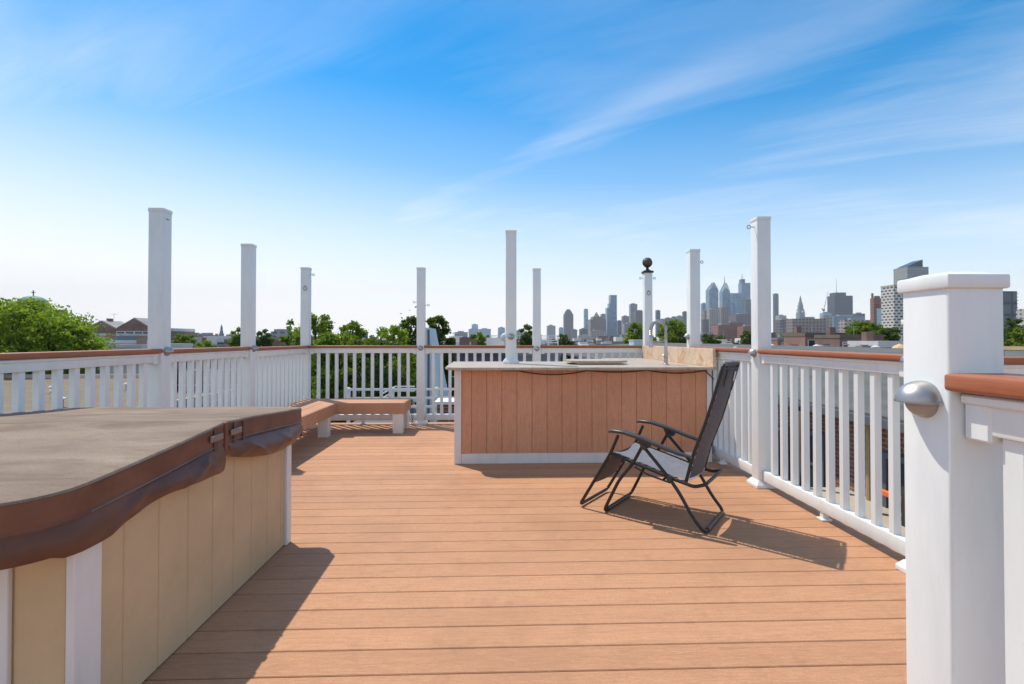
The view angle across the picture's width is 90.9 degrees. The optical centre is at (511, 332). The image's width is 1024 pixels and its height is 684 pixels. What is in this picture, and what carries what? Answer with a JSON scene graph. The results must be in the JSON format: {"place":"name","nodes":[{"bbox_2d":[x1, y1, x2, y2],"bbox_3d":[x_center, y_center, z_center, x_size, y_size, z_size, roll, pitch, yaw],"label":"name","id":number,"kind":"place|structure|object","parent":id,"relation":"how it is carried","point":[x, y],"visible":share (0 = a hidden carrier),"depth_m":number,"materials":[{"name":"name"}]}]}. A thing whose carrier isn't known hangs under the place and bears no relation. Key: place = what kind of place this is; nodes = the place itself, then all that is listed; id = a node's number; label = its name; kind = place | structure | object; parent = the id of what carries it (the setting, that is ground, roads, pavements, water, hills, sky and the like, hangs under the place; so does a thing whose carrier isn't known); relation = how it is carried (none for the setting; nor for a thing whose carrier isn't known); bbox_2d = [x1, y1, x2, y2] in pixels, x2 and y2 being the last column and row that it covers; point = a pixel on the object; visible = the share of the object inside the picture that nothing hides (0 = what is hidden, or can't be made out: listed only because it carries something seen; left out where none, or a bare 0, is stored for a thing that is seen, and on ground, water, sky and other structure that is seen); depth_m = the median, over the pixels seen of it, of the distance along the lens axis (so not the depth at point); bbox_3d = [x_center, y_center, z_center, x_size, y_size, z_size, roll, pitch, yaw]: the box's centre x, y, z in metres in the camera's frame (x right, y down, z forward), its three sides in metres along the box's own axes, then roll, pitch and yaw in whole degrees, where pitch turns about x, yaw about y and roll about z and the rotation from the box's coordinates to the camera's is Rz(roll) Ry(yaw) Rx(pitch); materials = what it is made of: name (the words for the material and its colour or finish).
{"place":"outdoors","nodes":[
{"label":"outdoors","id":0,"kind":"place"},
{"bbox_2d":[92,318,147,333],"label":"brick hall","id":1,"kind":"structure","parent":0,"point":[136,326],"depth_m":102.61,"materials":[{"name":"brown brick"}]},
{"bbox_2d":[94,333,147,339],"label":"row house","id":2,"kind":"structure","parent":0,"point":[123,336],"depth_m":79.91,"materials":[{"name":"grey"}]},
{"bbox_2d":[171,328,194,341],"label":"warehouse","id":3,"kind":"structure","parent":0,"point":[174,331],"depth_m":154.45,"materials":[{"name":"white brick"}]},
{"bbox_2d":[346,386,453,422],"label":"roof deck","id":4,"kind":"structure","parent":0,"point":[350,389],"depth_m":11.52,"materials":[{"name":"grey"}]},
{"bbox_2d":[425,328,447,421],"bbox_3d":[-1.927,1.099,13.318,0.653,2.428,1.630,0,-1,-2],"label":"roof hatch","id":5,"kind":"object","parent":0,"point":[431,337],"visible":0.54,"depth_m":12.53,"materials":[{"name":"metal"}]},
{"bbox_2d":[435,398,453,421],"bbox_3d":[-1.381,2.468,10.832,0.487,2.049,0.700,0,-1,-2],"label":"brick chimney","id":6,"kind":"object","parent":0,"point":[445,405],"visible":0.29,"depth_m":10.54,"materials":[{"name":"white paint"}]},
{"bbox_2d":[452,337,505,393],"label":"row house","id":7,"kind":"structure","parent":0,"point":[464,340],"depth_m":31.93,"materials":[{"name":"brick"}]},
{"bbox_2d":[0,0,1023,338],"label":"sky","id":8,"kind":"structure","parent":0,"point":[363,145],"materials":[{"name":"blue"}]},
{"bbox_2d":[516,339,561,360],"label":"row house","id":9,"kind":"structure","parent":0,"point":[529,357],"depth_m":34.03,"materials":[{"name":"grey"}]},
{"bbox_2d":[563,309,572,340],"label":"office tower","id":10,"kind":"structure","parent":0,"point":[567,322],"depth_m":2310.19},
{"bbox_2d":[588,312,605,330],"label":"office tower","id":11,"kind":"structure","parent":0,"point":[596,321],"depth_m":2314.84,"materials":[{"name":"grey concrete"}]},
{"bbox_2d":[605,295,616,334],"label":"office tower","id":12,"kind":"structure","parent":0,"point":[611,316],"depth_m":2417.93,"materials":[{"name":"blue glass"}]},
{"bbox_2d":[629,303,636,322],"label":"office tower","id":13,"kind":"structure","parent":0,"point":[632,307],"depth_m":2522.16,"materials":[{"name":"grey"}]},
{"bbox_2d":[706,282,718,308],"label":"office tower","id":14,"kind":"structure","parent":0,"point":[712,298],"depth_m":2587.09,"materials":[{"name":"blue glass"}]},
{"bbox_2d":[706,308,718,332],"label":"office tower","id":15,"kind":"structure","parent":0,"point":[712,315],"depth_m":2180.24,"materials":[{"name":"grey"}]},
{"bbox_2d":[719,306,728,322],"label":"office tower","id":16,"kind":"structure","parent":0,"point":[723,314],"depth_m":2283.28,"materials":[{"name":"grey"}]},
{"bbox_2d":[712,323,736,340],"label":"brick block","id":17,"kind":"structure","parent":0,"point":[728,331],"depth_m":913.22,"materials":[{"name":"red"}]},
{"bbox_2d":[719,276,729,314],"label":"office tower","id":18,"kind":"structure","parent":0,"point":[724,296],"depth_m":2690.66,"materials":[{"name":"blue glass"}]},
{"bbox_2d":[733,293,741,313],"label":"office tower","id":19,"kind":"structure","parent":0,"point":[737,302],"depth_m":2641.75,"materials":[{"name":"blue glass"}]},
{"bbox_2d":[729,313,750,325],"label":"office tower","id":20,"kind":"structure","parent":0,"point":[744,318],"depth_m":2032.06,"materials":[{"name":"grey"}]},
{"bbox_2d":[738,277,749,299],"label":"office tower","id":21,"kind":"structure","parent":0,"point":[743,288],"depth_m":2847.11,"materials":[{"name":"blue glass"}]},
{"bbox_2d":[742,299,750,313],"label":"office tower","id":22,"kind":"structure","parent":0,"point":[746,305],"depth_m":2693.79,"materials":[{"name":"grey glass"}]},
{"bbox_2d":[773,293,778,331],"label":"office tower","id":23,"kind":"structure","parent":0,"point":[775,304],"depth_m":2750.15,"materials":[{"name":"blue glass"}]},
{"bbox_2d":[771,332,783,344],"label":"row house","id":24,"kind":"structure","parent":0,"point":[776,341],"depth_m":82.02,"materials":[{"name":"brick"}]},
{"bbox_2d":[774,318,787,334],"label":"office tower","id":25,"kind":"structure","parent":0,"point":[780,323],"depth_m":1531.25,"materials":[{"name":"grey"}]},
{"bbox_2d":[786,317,826,332],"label":"brick block","id":26,"kind":"structure","parent":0,"point":[803,322],"depth_m":1326.53,"materials":[{"name":"grey"}]},
{"bbox_2d":[783,326,844,345],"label":"row house","id":27,"kind":"structure","parent":0,"point":[797,337],"depth_m":68.52,"materials":[{"name":"brick"}]},
{"bbox_2d":[827,278,852,315],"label":"office tower","id":28,"kind":"structure","parent":0,"point":[839,303],"depth_m":1943.84,"materials":[{"name":"metal"}]},
{"bbox_2d":[832,315,864,332],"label":"office tower","id":29,"kind":"structure","parent":0,"point":[836,318],"depth_m":1636.04,"materials":[{"name":"blue glass"}]},
{"bbox_2d":[814,327,883,346],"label":"row house","id":30,"kind":"structure","parent":0,"point":[830,337],"depth_m":57.92,"materials":[{"name":"brown brick"}]},
{"bbox_2d":[838,318,869,332],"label":"office tower","id":31,"kind":"structure","parent":0,"point":[842,324],"depth_m":1233.98,"materials":[{"name":"grey concrete"}]},
{"bbox_2d":[847,332,902,347],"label":"row house","id":32,"kind":"structure","parent":0,"point":[867,338],"depth_m":48.85,"materials":[{"name":"stone"}]},
{"bbox_2d":[870,293,880,331],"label":"office tower","id":33,"kind":"structure","parent":0,"point":[875,309],"depth_m":635.51,"materials":[{"name":"red brick"}]},
{"bbox_2d":[880,284,902,338],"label":"office tower","id":34,"kind":"structure","parent":0,"point":[891,307],"depth_m":536.86,"materials":[{"name":"beige paint"}]},
{"bbox_2d":[893,260,928,283],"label":"office tower","id":35,"kind":"structure","parent":0,"point":[912,269],"depth_m":661.28,"materials":[{"name":"grey glass"}]},
{"bbox_2d":[1003,291,1018,330],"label":"office tower","id":36,"kind":"structure","parent":0,"point":[1010,300],"depth_m":496.25,"materials":[{"name":"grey glass"}]},
{"label":"ground","id":37,"kind":"structure","parent":0,"visible":0},
{"bbox_2d":[3,318,109,373],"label":"tree","id":38,"kind":"object","parent":37,"relation":"on","point":[33,343],"visible":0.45,"depth_m":40.45,"materials":[{"name":"green plant"}]},
{"bbox_2d":[0,296,118,377],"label":"tree","id":39,"kind":"object","parent":37,"relation":"on","point":[18,314],"visible":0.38,"depth_m":41.27,"materials":[{"name":"green plant"}]},
{"bbox_2d":[3,374,236,412],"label":"building","id":40,"kind":"structure","parent":37,"relation":"on","point":[7,398],"depth_m":28.74,"materials":[{"name":"brick"}]},
{"bbox_2d":[105,333,147,343],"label":"row house","id":41,"kind":"structure","parent":37,"relation":"on","point":[113,336],"depth_m":63.89,"materials":[{"name":"grey"}]},
{"bbox_2d":[106,336,192,373],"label":"row house","id":42,"kind":"structure","parent":37,"relation":"on","point":[141,342],"depth_m":53.75,"materials":[{"name":"brown brick"}]},
{"bbox_2d":[171,333,202,347],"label":"tree","id":43,"kind":"object","parent":37,"relation":"on","point":[182,338],"visible":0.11,"depth_m":87.45,"materials":[{"name":"green plant"}]},
{"bbox_2d":[193,339,218,347],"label":"tree","id":44,"kind":"object","parent":37,"relation":"on","point":[207,344],"visible":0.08,"depth_m":78.06,"materials":[{"name":"green plant"}]},
{"bbox_2d":[177,358,236,391],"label":"row house","id":45,"kind":"structure","parent":37,"relation":"on","point":[202,375],"depth_m":29.34,"materials":[{"name":"stone"}]},
{"bbox_2d":[227,326,240,346],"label":"tree","id":46,"kind":"object","parent":37,"relation":"on","point":[234,341],"visible":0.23,"depth_m":73.00,"materials":[{"name":"green plant"}]},
{"bbox_2d":[256,329,274,346],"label":"tree","id":47,"kind":"object","parent":37,"relation":"on","point":[264,341],"visible":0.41,"depth_m":83.39,"materials":[{"name":"green plant"}]},
{"bbox_2d":[278,318,298,345],"bbox_3d":[-9.925,5.649,22.612,1.494,12.580,1.609,0,-1,-2],"label":"tree","id":48,"kind":"object","parent":37,"relation":"on","point":[284,338],"visible":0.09,"depth_m":22.48,"materials":[{"name":"green plant"}]},
{"bbox_2d":[289,313,335,397],"bbox_3d":[-8.084,5.530,20.667,3.330,12.774,3.385,0,-1,-2],"label":"tree","id":49,"kind":"object","parent":37,"relation":"on","point":[319,326],"visible":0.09,"depth_m":20.46,"materials":[{"name":"green plant"}]},
{"bbox_2d":[311,331,365,422],"bbox_3d":[-5.910,5.903,16.785,3.262,11.935,3.010,0,-1,-30],"label":"tree","id":50,"kind":"object","parent":37,"relation":"on","point":[328,338],"visible":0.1,"depth_m":16.37,"materials":[{"name":"green plant"}]},
{"bbox_2d":[336,320,369,379],"bbox_3d":[-6.215,5.698,19.686,2.600,12.413,2.410,0,-1,-22],"label":"tree","id":51,"kind":"object","parent":37,"relation":"on","point":[353,326],"visible":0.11,"depth_m":19.58,"materials":[{"name":"green plant"}]},
{"bbox_2d":[329,336,415,422],"bbox_3d":[-4.317,5.978,15.908,3.304,11.763,3.241,0,-1,-2],"label":"tree","id":52,"kind":"object","parent":37,"relation":"on","point":[375,341],"visible":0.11,"depth_m":15.43,"materials":[{"name":"green plant"}]},
{"bbox_2d":[364,325,416,396],"bbox_3d":[-4.980,5.788,20.889,3.415,12.264,3.651,0,-1,-2],"label":"tree","id":53,"kind":"object","parent":37,"relation":"on","point":[392,329],"visible":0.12,"depth_m":20.50,"materials":[{"name":"green plant"}]},
{"bbox_2d":[393,306,416,387],"bbox_3d":[-5.393,5.301,26.704,2.883,13.379,2.714,-1,-1,38],"label":"tree","id":54,"kind":"object","parent":37,"relation":"on","point":[411,320],"visible":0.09,"depth_m":26.50,"materials":[{"name":"green plant"}]},
{"bbox_2d":[414,315,456,396],"bbox_3d":[-3.675,5.537,24.782,2.653,12.859,2.271,-1,-1,42],"label":"tree","id":55,"kind":"object","parent":37,"relation":"on","point":[433,322],"visible":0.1,"depth_m":24.75,"materials":[{"name":"green plant"}]},
{"bbox_2d":[469,332,486,344],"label":"tree","id":56,"kind":"object","parent":37,"relation":"on","point":[481,339],"visible":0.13,"depth_m":69.53,"materials":[{"name":"green plant"}]},
{"bbox_2d":[516,324,531,344],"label":"tree","id":57,"kind":"object","parent":37,"relation":"on","point":[526,336],"visible":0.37,"depth_m":59.72,"materials":[{"name":"green plant"}]},
{"bbox_2d":[490,335,557,344],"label":"roof terrace","id":58,"kind":"structure","parent":37,"relation":"on","point":[548,340],"depth_m":60.14,"materials":[{"name":"white paint"}]},
{"bbox_2d":[555,334,574,344],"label":"tree","id":59,"kind":"object","parent":37,"relation":"on","point":[563,340],"visible":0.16,"depth_m":74.91,"materials":[{"name":"green plant"}]},
{"bbox_2d":[622,322,653,343],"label":"tree","id":60,"kind":"object","parent":37,"relation":"on","point":[637,334],"visible":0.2,"depth_m":52.18,"materials":[{"name":"green plant"}]},
{"bbox_2d":[653,318,686,342],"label":"tree","id":61,"kind":"object","parent":37,"relation":"on","point":[676,329],"visible":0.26,"depth_m":54.60,"materials":[{"name":"green plant"}]},
{"bbox_2d":[700,333,721,343],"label":"tree","id":62,"kind":"object","parent":37,"relation":"on","point":[708,339],"visible":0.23,"depth_m":90.50,"materials":[{"name":"green plant"}]},
{"bbox_2d":[733,330,750,344],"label":"tree","id":63,"kind":"object","parent":37,"relation":"on","point":[745,339],"visible":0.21,"depth_m":96.05,"materials":[{"name":"green plant"}]},
{"bbox_2d":[562,342,1023,507],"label":"brick house","id":64,"kind":"structure","parent":37,"relation":"on","point":[884,411],"depth_m":9.20,"materials":[{"name":"brick"}]},
{"bbox_2d":[800,429,825,486],"bbox_3d":[5.628,2.476,9.455,0.136,1.280,0.730,0,-1,-2],"label":"window","id":65,"kind":"structure","parent":64,"relation":"in","point":[811,431],"depth_m":9.40,"materials":[{"name":"glass"}]},
{"bbox_2d":[810,487,904,535],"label":"concrete terrace","id":66,"kind":"structure","parent":64,"relation":"attached to","point":[885,517],"depth_m":7.65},
{"bbox_2d":[798,406,800,485],"bbox_3d":[4.978,1.980,8.790,0.120,1.385,0.250,-1,-1,39],"label":"wooden pole","id":67,"kind":"object","parent":66,"relation":"on","point":[799,425],"visible":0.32,"depth_m":8.77,"materials":[{"name":"wood"}]},
{"bbox_2d":[882,489,904,526],"bbox_3d":[5.374,2.422,7.146,0.080,0.450,0.600,0,-1,-2],"label":"barrier","id":68,"kind":"object","parent":66,"relation":"on","point":[885,493],"visible":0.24,"depth_m":6.90,"materials":[{"name":"orange plastic"}]},
{"bbox_2d":[882,451,904,507],"bbox_3d":[5.695,2.450,7.356,0.136,1.280,0.730,0,-1,-2],"label":"window","id":69,"kind":"structure","parent":64,"relation":"in","point":[885,500],"depth_m":7.63,"materials":[{"name":"glass"}]},
{"bbox_3d":[3.683,5.460,16.340,3.570,0.200,15.440,0,-1,-2],"label":"lower terrace","id":70,"kind":"object","parent":64,"relation":"attached to","visible":0},
{"bbox_2d":[740,414,790,480],"bbox_3d":[4.959,3.643,12.896,1.240,3.330,5.650,0,-1,-2],"label":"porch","id":71,"kind":"object","parent":70,"relation":"on","point":[789,478],"depth_m":10.25,"materials":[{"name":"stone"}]},
{"bbox_2d":[796,296,804,316],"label":"clock tower","id":72,"kind":"structure","parent":37,"relation":"on","point":[800,311],"depth_m":2349.28,"materials":[{"name":"grey stone"}]},
{"bbox_2d":[845,320,886,334],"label":"tree","id":73,"kind":"object","parent":37,"relation":"on","point":[860,327],"visible":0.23,"depth_m":62.84,"materials":[{"name":"green plant"}]},
{"bbox_2d":[874,327,902,340],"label":"tree","id":74,"kind":"object","parent":37,"relation":"on","point":[890,334],"visible":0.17,"depth_m":58.93,"materials":[{"name":"green plant"}]},
{"bbox_2d":[1003,318,1023,350],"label":"tree","id":75,"kind":"object","parent":37,"relation":"on","point":[1011,323],"visible":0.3,"depth_m":82.39,"materials":[{"name":"green plant"}]},
{"bbox_2d":[1004,327,1023,350],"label":"tree","id":76,"kind":"object","parent":37,"relation":"on","point":[1017,334],"visible":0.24,"depth_m":41.40,"materials":[{"name":"green plant"}]},
{"bbox_3d":[-0.430,6.569,1.957,5.470,10.230,10.600,0,-1,-2],"label":"townhouse","id":77,"kind":"object","parent":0,"visible":0},
{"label":"deck joists","id":78,"kind":"structure","parent":77,"relation":"on","visible":0},
{"bbox_2d":[141,422,906,683],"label":"deck","id":79,"kind":"structure","parent":78,"relation":"on","point":[412,554],"depth_m":2.38,"materials":[{"name":"brown wood"}]},
{"bbox_2d":[0,349,162,413],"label":"deck railing","id":80,"kind":"object","parent":79,"relation":"on","point":[18,365],"visible":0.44,"depth_m":3.06,"materials":[{"name":"white wood"}]},
{"bbox_2d":[0,444,291,683],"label":"hot tub","id":81,"kind":"object","parent":79,"relation":"on","point":[141,596],"visible":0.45,"depth_m":1.71,"materials":[{"name":"beige wood"}]},
{"bbox_2d":[0,406,302,569],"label":"hot tub cover","id":82,"kind":"object","parent":81,"relation":"on","point":[73,481],"visible":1,"depth_m":1.74,"materials":[{"name":"plastic"}]},
{"bbox_2d":[147,208,173,406],"bbox_3d":[-2.679,0.132,3.845,0.185,2.150,0.164,0,-1,-2],"label":"railing post","id":83,"kind":"object","parent":79,"relation":"on","point":[159,291],"visible":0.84,"depth_m":3.80,"materials":[{"name":"white plastic"}]},
{"bbox_2d":[170,347,251,407],"bbox_3d":[-2.711,0.675,4.528,0.116,1.080,1.296,0,-1,-2],"label":"deck railing","id":84,"kind":"object","parent":79,"relation":"on","point":[222,355],"visible":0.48,"depth_m":4.46,"materials":[{"name":"white wood"}]},
{"bbox_2d":[240,243,258,405],"bbox_3d":[-2.723,0.154,5.224,0.185,2.140,0.164,0,-1,-2],"label":"railing post","id":85,"kind":"object","parent":79,"relation":"on","point":[248,296],"visible":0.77,"depth_m":5.18,"materials":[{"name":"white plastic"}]},
{"bbox_2d":[255,345,308,406],"bbox_3d":[-2.759,0.698,6.022,0.116,1.070,1.526,0,-1,-2],"label":"deck railing","id":86,"kind":"object","parent":79,"relation":"on","point":[279,377],"visible":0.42,"depth_m":5.95,"materials":[{"name":"white wood"}]},
{"bbox_2d":[300,267,314,398],"bbox_3d":[-2.777,0.181,6.833,0.198,2.125,0.164,0,-1,-2],"label":"railing post","id":87,"kind":"object","parent":79,"relation":"on","point":[305,321],"visible":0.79,"depth_m":6.79,"materials":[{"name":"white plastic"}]},
{"bbox_2d":[287,398,410,437],"bbox_3d":[-1.964,1.031,4.953,1.372,0.378,3.350,0,-1,-2],"label":"corner bench","id":88,"kind":"object","parent":79,"relation":"on","point":[320,412],"visible":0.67,"depth_m":6.15,"materials":[{"name":"brown wood"}]},
{"bbox_2d":[309,345,416,424],"bbox_3d":[-2.018,0.709,6.851,1.471,1.070,0.116,0,-1,-2],"label":"deck railing","id":89,"kind":"object","parent":79,"relation":"on","point":[355,349],"visible":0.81,"depth_m":6.83,"materials":[{"name":"white wood"}]},
{"bbox_2d":[413,267,429,424],"bbox_3d":[-1.240,0.179,6.872,0.233,2.130,0.185,0,-1,-2],"label":"railing post","id":90,"kind":"object","parent":79,"relation":"on","point":[421,343],"visible":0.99,"depth_m":6.83,"materials":[{"name":"white plastic"}]},
{"bbox_2d":[424,345,533,419],"bbox_3d":[-0.451,0.709,6.901,1.496,1.070,0.116,0,-1,-2],"label":"deck railing","id":91,"kind":"object","parent":79,"relation":"on","point":[473,349],"visible":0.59,"depth_m":6.87,"materials":[{"name":"white wood"}]},
{"bbox_2d":[532,268,540,360],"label":"railing post","id":92,"kind":"object","parent":79,"relation":"on","point":[536,309],"visible":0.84,"depth_m":6.88,"materials":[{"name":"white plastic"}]},
{"bbox_2d":[445,346,716,463],"bbox_3d":[0.590,0.696,5.734,2.525,1.067,2.270,0,-1,-2],"label":"bar counter","id":93,"kind":"object","parent":79,"relation":"on","point":[509,417],"visible":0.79,"depth_m":4.71,"materials":[{"name":"brown wood"}]},
{"bbox_2d":[503,230,518,363],"bbox_3d":[-0.011,-0.376,5.347,0.168,1.408,0.189,0,-1,-2],"label":"railing post","id":94,"kind":"object","parent":93,"relation":"on","point":[510,358],"visible":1,"depth_m":5.30,"materials":[{"name":"white plastic"}]},
{"bbox_2d":[565,359,626,363],"bbox_3d":[0.880,0.306,5.327,0.620,0.038,0.500,0,-1,-2],"label":"sink cover","id":95,"kind":"object","parent":93,"relation":"on","point":[597,361],"visible":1,"depth_m":5.16,"materials":[{"name":"metal"}]},
{"bbox_2d":[501,370,713,379],"bbox_3d":[0.897,0.394,4.704,1.994,0.095,0.044,0,-1,-2],"label":"cable","id":96,"kind":"object","parent":93,"relation":"attached to","point":[611,372],"visible":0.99,"depth_m":4.72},
{"bbox_2d":[649,319,668,364],"bbox_3d":[1.496,0.094,5.136,0.207,0.461,0.083,0,-1,-2],"label":"kitchen faucet","id":97,"kind":"object","parent":93,"relation":"on","point":[664,324],"visible":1,"depth_m":5.13,"materials":[{"name":"metal"}]},
{"bbox_2d":[540,345,644,360],"bbox_3d":[1.108,0.710,6.951,1.456,1.070,0.116,0,-1,-2],"label":"deck railing","id":98,"kind":"object","parent":79,"relation":"on","point":[596,349],"visible":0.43,"depth_m":6.92,"materials":[{"name":"white wood"}]},
{"bbox_2d":[639,258,655,344],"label":"railing post","id":99,"kind":"object","parent":79,"relation":"on","point":[647,294],"visible":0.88,"depth_m":6.94,"materials":[{"name":"white plastic"}]},
{"bbox_2d":[580,361,739,532],"bbox_3d":[0.978,0.693,3.388,0.958,1.022,0.539,0,-1,35],"label":"reclining chair","id":100,"kind":"object","parent":79,"relation":"on","point":[667,465],"visible":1,"depth_m":3.24,"materials":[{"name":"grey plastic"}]},
{"bbox_2d":[684,249,702,347],"bbox_3d":[1.939,0.171,5.373,0.214,2.110,0.164,0,-1,-2],"label":"railing post","id":101,"kind":"object","parent":79,"relation":"on","point":[692,334],"visible":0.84,"depth_m":5.33,"materials":[{"name":"white plastic"}]},
{"bbox_2d":[689,346,751,474],"bbox_3d":[1.951,0.677,4.677,0.116,1.080,1.296,0,-1,-2],"label":"deck railing","id":102,"kind":"object","parent":79,"relation":"on","point":[729,445],"visible":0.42,"depth_m":4.37,"materials":[{"name":"white wood"}]},
{"bbox_2d":[747,216,777,488],"bbox_3d":[1.956,0.149,3.993,0.198,2.120,0.164,0,-1,-2],"label":"railing post","id":103,"kind":"object","parent":79,"relation":"on","point":[760,226],"visible":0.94,"depth_m":3.95,"materials":[{"name":"white plastic"}]},
{"bbox_2d":[757,349,904,555],"bbox_3d":[1.998,0.659,3.233,0.116,1.080,1.426,0,-1,-2],"label":"deck railing","id":104,"kind":"object","parent":79,"relation":"on","point":[875,365],"visible":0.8,"depth_m":3.05,"materials":[{"name":"white wood"}]},
{"bbox_2d":[895,320,905,573],"bbox_3d":[2.011,0.559,2.479,0.185,1.263,0.164,0,-1,-2],"label":"railing post","id":105,"kind":"object","parent":79,"relation":"on","point":[900,565],"visible":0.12,"depth_m":2.52,"materials":[{"name":"white plastic"}]},
{"bbox_2d":[894,272,1009,683],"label":"railing post","id":106,"kind":"object","parent":79,"relation":"on","point":[954,547],"visible":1,"depth_m":0.91,"materials":[{"name":"white plastic"}]},
{"bbox_2d":[944,373,1023,683],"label":"deck railing","id":107,"kind":"object","parent":79,"relation":"on","point":[994,406],"visible":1,"depth_m":0.83,"materials":[{"name":"white wood"}]},
{"bbox_2d":[1004,357,1023,373],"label":"deck railing","id":108,"kind":"object","parent":79,"relation":"on","point":[1013,365],"depth_m":2.46,"materials":[{"name":"white wood"}]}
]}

